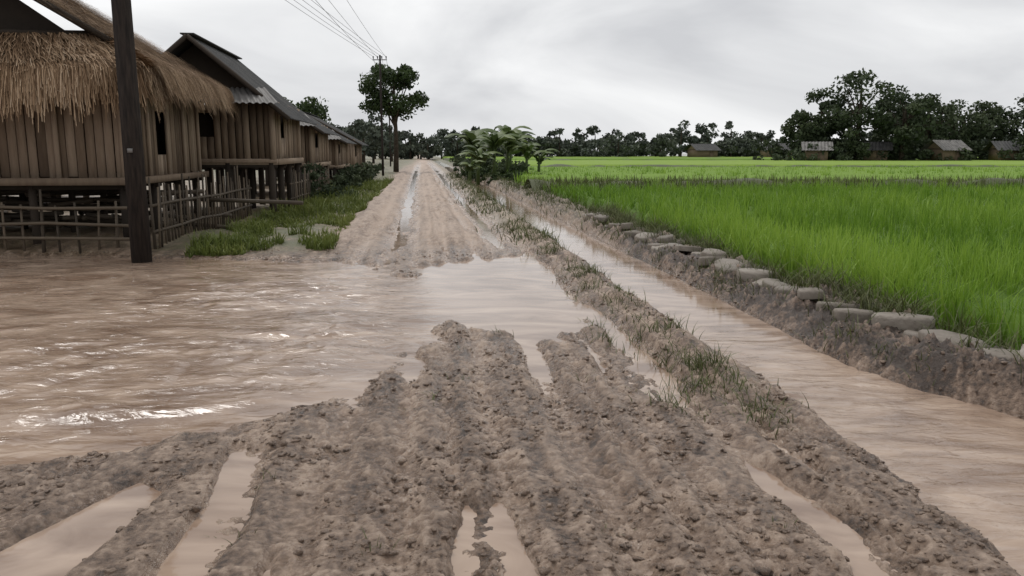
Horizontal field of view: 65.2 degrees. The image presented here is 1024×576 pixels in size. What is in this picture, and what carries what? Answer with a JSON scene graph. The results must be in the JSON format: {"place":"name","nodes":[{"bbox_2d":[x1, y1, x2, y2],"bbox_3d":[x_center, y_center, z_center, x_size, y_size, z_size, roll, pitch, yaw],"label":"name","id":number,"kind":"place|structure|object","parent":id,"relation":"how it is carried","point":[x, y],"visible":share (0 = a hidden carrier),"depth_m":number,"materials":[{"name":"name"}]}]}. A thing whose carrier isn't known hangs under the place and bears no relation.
{"place":"outdoors","nodes":[
{"label":"outdoors","id":0,"kind":"place"},
{"bbox_2d":[0,153,1023,575],"bbox_3d":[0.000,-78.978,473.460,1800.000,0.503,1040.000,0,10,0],"label":"ground","id":1,"kind":"structure","parent":0,"point":[606,469],"depth_m":4.32,"materials":[{"name":"brown soil"}]},
{"bbox_2d":[0,189,129,253],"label":"bamboo fence","id":2,"kind":"object","parent":1,"relation":"on","point":[42,223],"visible":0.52,"depth_m":12.72,"materials":[{"name":"brown wood"}]},
{"bbox_2d":[0,0,238,244],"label":"thatched hut","id":3,"kind":"object","parent":1,"relation":"on","point":[60,126],"visible":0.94,"depth_m":13.13,"materials":[{"name":"brown wood"}]},
{"bbox_2d":[111,0,151,262],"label":"power pole","id":4,"kind":"object","parent":1,"relation":"in","point":[133,157],"visible":0.78,"depth_m":11.58,"materials":[{"name":"brown wood"}]},
{"bbox_2d":[0,189,302,228],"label":"bamboo fence","id":5,"kind":"object","parent":1,"relation":"on","point":[89,216],"visible":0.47,"depth_m":15.39,"materials":[{"name":"brown wood"}]},
{"bbox_2d":[148,165,252,248],"bbox_3d":[-5.988,-1.676,15.868,0.128,1.430,6.070,-1,10,-3],"label":"bamboo fence","id":6,"kind":"object","parent":1,"relation":"on","point":[206,213],"visible":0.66,"depth_m":15.05,"materials":[{"name":"brown wood"}]},
{"bbox_2d":[165,163,301,214],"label":"stilts","id":7,"kind":"object","parent":1,"relation":"on","point":[228,167],"visible":0.2,"depth_m":20.41,"materials":[{"name":"brown wood"}]},
{"bbox_2d":[194,102,303,164],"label":"walls","id":8,"kind":"structure","parent":7,"relation":"on","point":[277,149],"depth_m":18.89,"materials":[{"name":"brown wood"}]},
{"bbox_2d":[165,34,289,157],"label":"gable wall","id":9,"kind":"structure","parent":8,"relation":"on","point":[197,55],"depth_m":18.63,"materials":[{"name":"brown wood"}]},
{"bbox_2d":[193,87,276,103],"bbox_3d":[-7.206,-4.380,18.124,3.850,0.429,0.962,-1,10,-6],"label":"awning","id":10,"kind":"object","parent":9,"relation":"attached to","point":[244,95],"visible":0.24,"depth_m":18.17,"materials":[{"name":"grey metal"}]},
{"bbox_2d":[170,33,316,124],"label":"roof","id":11,"kind":"structure","parent":8,"relation":"on","point":[237,66],"depth_m":20.15,"materials":[{"name":"metal"}]},
{"bbox_2d":[202,166,329,197],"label":"stilts","id":12,"kind":"object","parent":1,"relation":"on","point":[217,175],"visible":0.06,"depth_m":27.85,"materials":[{"name":"brown wood"}]},
{"bbox_2d":[292,124,330,166],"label":"walls","id":13,"kind":"structure","parent":12,"relation":"on","point":[318,155],"depth_m":27.32,"materials":[{"name":"brown wood"}]},
{"bbox_2d":[233,103,323,156],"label":"gable wall","id":14,"kind":"structure","parent":13,"relation":"on","point":[315,128],"depth_m":26.28,"materials":[{"name":"brown wood"}]},
{"bbox_2d":[300,114,313,125],"bbox_3d":[-8.454,-5.420,25.729,4.350,0.433,0.964,-1,10,-6],"label":"awning","id":15,"kind":"object","parent":14,"relation":"attached to","point":[304,123],"visible":0.06,"depth_m":25.63,"materials":[{"name":"grey metal"}]},
{"bbox_2d":[296,107,339,135],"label":"roof","id":16,"kind":"structure","parent":13,"relation":"on","point":[324,129],"depth_m":29.52,"materials":[{"name":"metal"}]},
{"bbox_2d":[181,175,394,257],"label":"verge grass","id":17,"kind":"structure","parent":1,"relation":"on","point":[220,244],"depth_m":15.25,"materials":[{"name":"green plant"}]},
{"bbox_2d":[232,167,347,186],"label":"stilts","id":18,"kind":"object","parent":1,"relation":"on","point":[335,169],"visible":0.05,"depth_m":34.54,"materials":[{"name":"brown wood"}]},
{"bbox_2d":[328,134,349,167],"bbox_3d":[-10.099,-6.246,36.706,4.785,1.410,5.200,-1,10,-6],"label":"walls","id":19,"kind":"structure","parent":18,"relation":"on","point":[337,159],"depth_m":34.56,"materials":[{"name":"brown wood"}]},
{"bbox_2d":[328,130,340,138],"bbox_3d":[-9.702,-6.458,33.627,5.050,0.429,0.962,-1,10,-6],"label":"awning","id":20,"kind":"object","parent":19,"relation":"attached to","point":[330,136],"visible":0.07,"depth_m":33.62,"materials":[{"name":"grey metal"}]},
{"bbox_2d":[335,132,356,143],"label":"roof","id":21,"kind":"structure","parent":19,"relation":"on","point":[346,140],"depth_m":37.47,"materials":[{"name":"metal"}]},
{"bbox_2d":[276,170,332,176],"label":"stilts","id":22,"kind":"object","parent":1,"relation":"on","point":[331,173],"visible":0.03,"depth_m":46.63,"materials":[{"name":"brown wood"}]},
{"bbox_2d":[348,139,361,167],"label":"walls","id":23,"kind":"structure","parent":22,"relation":"on","point":[354,158],"depth_m":43.44,"materials":[{"name":"brown wood"}]},
{"bbox_2d":[309,115,361,159],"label":"gable wall","id":24,"kind":"structure","parent":23,"relation":"on","point":[339,133],"depth_m":42.64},
{"bbox_2d":[304,112,368,145],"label":"roof","id":25,"kind":"structure","parent":23,"relation":"on","point":[335,128],"depth_m":45.53,"materials":[{"name":"metal"}]},
{"bbox_2d":[284,96,330,123],"bbox_3d":[-15.659,-11.075,58.728,5.513,5.970,4.862,-9,13,-42],"label":"broadleaf tree","id":26,"kind":"object","parent":1,"relation":"on","point":[317,109],"visible":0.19,"depth_m":57.88,"materials":[{"name":"green plant"}]},
{"bbox_2d":[289,163,329,207],"bbox_3d":[-6.449,-3.381,26.006,0.153,1.334,9.566,-1,10,-6],"label":"bamboo fence","id":27,"kind":"object","parent":1,"relation":"on","point":[295,192],"visible":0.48,"depth_m":23.34,"materials":[{"name":"brown wood"}]},
{"bbox_2d":[372,55,386,175],"bbox_3d":[-8.300,-10.682,50.889,0.900,8.000,0.240,0,10,0],"label":"power pole","id":28,"kind":"object","parent":1,"relation":"in","point":[381,119],"visible":0.93,"depth_m":50.82,"materials":[{"name":"brown wood"}]},
{"bbox_2d":[287,0,388,74],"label":"power lines","id":29,"kind":"object","parent":28,"relation":"attached to","point":[342,29],"visible":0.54,"depth_m":37.66,"materials":[{"name":"black metal"}]},
{"bbox_2d":[389,115,390,166],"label":"power pole","id":30,"kind":"object","parent":1,"relation":"in","point":[390,143],"visible":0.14,"depth_m":82.65,"materials":[{"name":"brown wood"}]},
{"bbox_2d":[357,63,429,171],"bbox_3d":[-8.899,-12.755,60.762,5.257,8.594,5.313,0,10,0],"label":"broadleaf tree","id":31,"kind":"object","parent":1,"relation":"on","point":[403,77],"visible":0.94,"depth_m":59.82,"materials":[{"name":"green plant"}]},
{"bbox_2d":[445,129,487,171],"bbox_3d":[-2.372,-8.060,48.518,2.584,3.031,3.110,5,11,29],"label":"banana plant","id":32,"kind":"object","parent":1,"relation":"on","point":[469,138],"visible":0.66,"depth_m":48.06,"materials":[{"name":"green plant"}]},
{"bbox_2d":[458,160,484,183],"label":"banana plant","id":33,"kind":"object","parent":1,"relation":"on","point":[469,168],"visible":0.98,"depth_m":39.46,"materials":[{"name":"green plant"}]},
{"bbox_2d":[461,129,488,166],"bbox_3d":[-1.563,-8.585,51.363,2.794,3.112,3.987,-6,11,-29],"label":"banana plant","id":34,"kind":"object","parent":1,"relation":"on","point":[474,131],"visible":0.16,"depth_m":51.15,"materials":[{"name":"green plant"}]},
{"bbox_2d":[457,145,502,184],"bbox_3d":[-1.674,-6.197,40.479,2.195,2.056,2.052,-3,10,-18],"label":"banana plant","id":35,"kind":"object","parent":1,"relation":"on","point":[482,155],"visible":0.89,"depth_m":40.37,"materials":[{"name":"green plant"}]},
{"bbox_2d":[472,130,520,173],"bbox_3d":[-0.840,-6.792,41.611,2.742,2.847,2.618,2,10,12],"label":"banana plant","id":36,"kind":"object","parent":1,"relation":"on","point":[495,142],"visible":0.91,"depth_m":41.26,"materials":[{"name":"green plant"}]},
{"bbox_2d":[453,163,548,184],"bbox_3d":[-0.845,-6.479,44.588,4.446,1.105,13.135,-2,10,-10],"label":"roadside bush","id":37,"kind":"object","parent":1,"relation":"on","point":[511,172],"visible":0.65,"depth_m":42.25,"materials":[{"name":"green plant"}]},
{"bbox_2d":[473,125,535,178],"bbox_3d":[-0.210,-7.251,43.395,3.087,3.153,3.015,3,10,18],"label":"banana plant","id":38,"kind":"object","parent":1,"relation":"on","point":[517,131],"visible":0.61,"depth_m":43.12,"materials":[{"name":"green plant"}]},
{"bbox_2d":[0,244,1023,575],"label":"mud clods","id":39,"kind":"object","parent":1,"relation":"on","point":[734,570],"visible":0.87,"depth_m":3.75,"materials":[{"name":"brown soil"}]},
{"bbox_2d":[522,148,557,171],"bbox_3d":[1.563,-6.960,45.410,1.923,1.908,1.626,-3,10,-19],"label":"banana plant","id":40,"kind":"object","parent":1,"relation":"on","point":[540,159],"visible":0.8,"depth_m":45.34,"materials":[{"name":"green plant"}]},
{"bbox_2d":[205,171,1023,552],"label":"bank weeds","id":41,"kind":"object","parent":1,"relation":"on","point":[653,227],"visible":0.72,"depth_m":7.95,"materials":[{"name":"green plant"}]},
{"bbox_2d":[300,127,1023,198],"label":"shrubs","id":42,"kind":"object","parent":1,"relation":"on","point":[355,174],"visible":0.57,"depth_m":100.53,"materials":[{"name":"green plant"}]},
{"bbox_2d":[324,113,1011,162],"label":"distant trees","id":43,"kind":"object","parent":1,"relation":"on","point":[606,145],"visible":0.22,"depth_m":166.23,"materials":[{"name":"green plant"}]},
{"bbox_2d":[687,149,717,156],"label":"walls","id":44,"kind":"structure","parent":1,"relation":"on","point":[699,153],"depth_m":158.07,"materials":[{"name":"brown wood"}]},
{"bbox_2d":[684,144,720,150],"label":"roof","id":45,"kind":"structure","parent":44,"relation":"on","point":[702,147],"depth_m":158.46,"materials":[{"name":"metal"}]},
{"bbox_2d":[760,150,791,156],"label":"walls","id":46,"kind":"structure","parent":1,"relation":"on","point":[765,154],"depth_m":156.21,"materials":[{"name":"brown wood"}]},
{"bbox_2d":[757,143,789,150],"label":"roof","id":47,"kind":"structure","parent":46,"relation":"on","point":[784,145],"depth_m":156.69,"materials":[{"name":"metal"}]},
{"bbox_2d":[582,212,1023,361],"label":"sandbags","id":48,"kind":"object","parent":1,"relation":"on","point":[910,324],"visible":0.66,"depth_m":7.46,"materials":[{"name":"beige fabric"}]},
{"bbox_2d":[780,108,838,152],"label":"broadleaf tree","id":49,"kind":"object","parent":1,"relation":"on","point":[809,130],"visible":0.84,"depth_m":105.00,"materials":[{"name":"green plant"}]},
{"bbox_2d":[805,150,827,160],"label":"walls","id":50,"kind":"structure","parent":1,"relation":"on","point":[824,157],"depth_m":101.09,"materials":[{"name":"brown wood"}]},
{"bbox_2d":[800,141,833,150],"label":"roof","id":51,"kind":"structure","parent":50,"relation":"on","point":[823,145],"depth_m":101.36,"materials":[{"name":"grey metal"}]},
{"bbox_2d":[794,87,852,145],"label":"broadleaf tree","id":52,"kind":"object","parent":1,"relation":"on","point":[814,96],"visible":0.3,"depth_m":106.85,"materials":[{"name":"green plant"}]},
{"bbox_2d":[822,68,895,159],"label":"broadleaf tree","id":53,"kind":"object","parent":1,"relation":"on","point":[859,120],"visible":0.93,"depth_m":102.26,"materials":[{"name":"green plant"}]},
{"bbox_2d":[863,150,887,159],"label":"walls","id":54,"kind":"structure","parent":1,"relation":"on","point":[873,156],"depth_m":102.19,"materials":[{"name":"brown wood"}]},
{"bbox_2d":[863,142,892,150],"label":"roof","id":55,"kind":"structure","parent":54,"relation":"on","point":[880,146],"depth_m":102.17,"materials":[{"name":"metal"}]},
{"bbox_2d":[872,85,932,144],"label":"broadleaf tree","id":56,"kind":"object","parent":1,"relation":"on","point":[899,91],"visible":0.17,"depth_m":108.69,"materials":[{"name":"green plant"}]},
{"bbox_2d":[869,92,942,160],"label":"broadleaf tree","id":57,"kind":"object","parent":1,"relation":"on","point":[907,125],"visible":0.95,"depth_m":100.39,"materials":[{"name":"green plant"}]},
{"bbox_2d":[904,93,964,146],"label":"broadleaf tree","id":58,"kind":"object","parent":1,"relation":"on","point":[953,119],"visible":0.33,"depth_m":105.88,"materials":[{"name":"green plant"}]},
{"bbox_2d":[926,148,963,160],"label":"walls","id":59,"kind":"structure","parent":1,"relation":"on","point":[953,154],"depth_m":100.22,"materials":[{"name":"brown wood"}]},
{"bbox_2d":[927,142,942,149],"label":"gable","id":60,"kind":"structure","parent":59,"relation":"attached to","point":[934,145],"depth_m":101.15,"materials":[{"name":"brown wood"}]},
{"bbox_2d":[920,140,971,150],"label":"roof","id":61,"kind":"structure","parent":59,"relation":"on","point":[952,145],"depth_m":100.57,"materials":[{"name":"grey metal"}]},
{"bbox_2d":[932,99,994,147],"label":"broadleaf tree","id":62,"kind":"object","parent":1,"relation":"on","point":[973,131],"visible":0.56,"depth_m":108.22,"materials":[{"name":"green plant"}]},
{"bbox_2d":[961,100,1023,143],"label":"broadleaf tree","id":63,"kind":"object","parent":1,"relation":"on","point":[996,112],"visible":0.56,"depth_m":110.08,"materials":[{"name":"green plant"}]},
{"bbox_2d":[988,148,1021,159],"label":"walls","id":64,"kind":"structure","parent":1,"relation":"on","point":[992,155],"depth_m":102.84,"materials":[{"name":"brown wood"}]},
{"bbox_2d":[983,141,1023,150],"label":"roof","id":65,"kind":"structure","parent":64,"relation":"on","point":[1004,145],"depth_m":102.62,"materials":[{"name":"metal"}]},
{"bbox_2d":[996,95,1023,140],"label":"broadleaf tree","id":66,"kind":"object","parent":1,"relation":"on","point":[1019,115],"visible":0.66,"depth_m":111.06,"materials":[{"name":"green plant"}]},
{"bbox_2d":[0,167,1023,575],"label":"flood water","id":67,"kind":"structure","parent":0,"point":[110,355],"depth_m":6.17,"materials":[{"name":"brown liquid"}]},
{"bbox_2d":[20,0,1023,152],"label":"sky","id":68,"kind":"structure","parent":0,"point":[649,67],"materials":[{"name":"grey"}]},
{"bbox_2d":[442,156,1023,349],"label":"rice field","id":69,"kind":"structure","parent":0,"point":[964,244],"depth_m":14.23,"materials":[{"name":"green plant"}]},
{"bbox_2d":[500,141,523,166],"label":"banana plant","id":70,"kind":"object","parent":69,"relation":"on","point":[515,151],"visible":0.07,"depth_m":47.32,"materials":[{"name":"green plant"}]},
{"bbox_2d":[504,140,550,172],"bbox_3d":[0.812,-6.676,42.442,2.524,2.340,2.132,-5,11,-26],"label":"banana plant","id":71,"kind":"object","parent":69,"relation":"on","point":[526,149],"visible":0.98,"depth_m":42.34,"materials":[{"name":"green plant"}]},
{"bbox_2d":[443,158,1023,193],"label":"paddy bunds","id":72,"kind":"structure","parent":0,"point":[535,182],"depth_m":30.26,"materials":[{"name":"green plant"}]}
]}

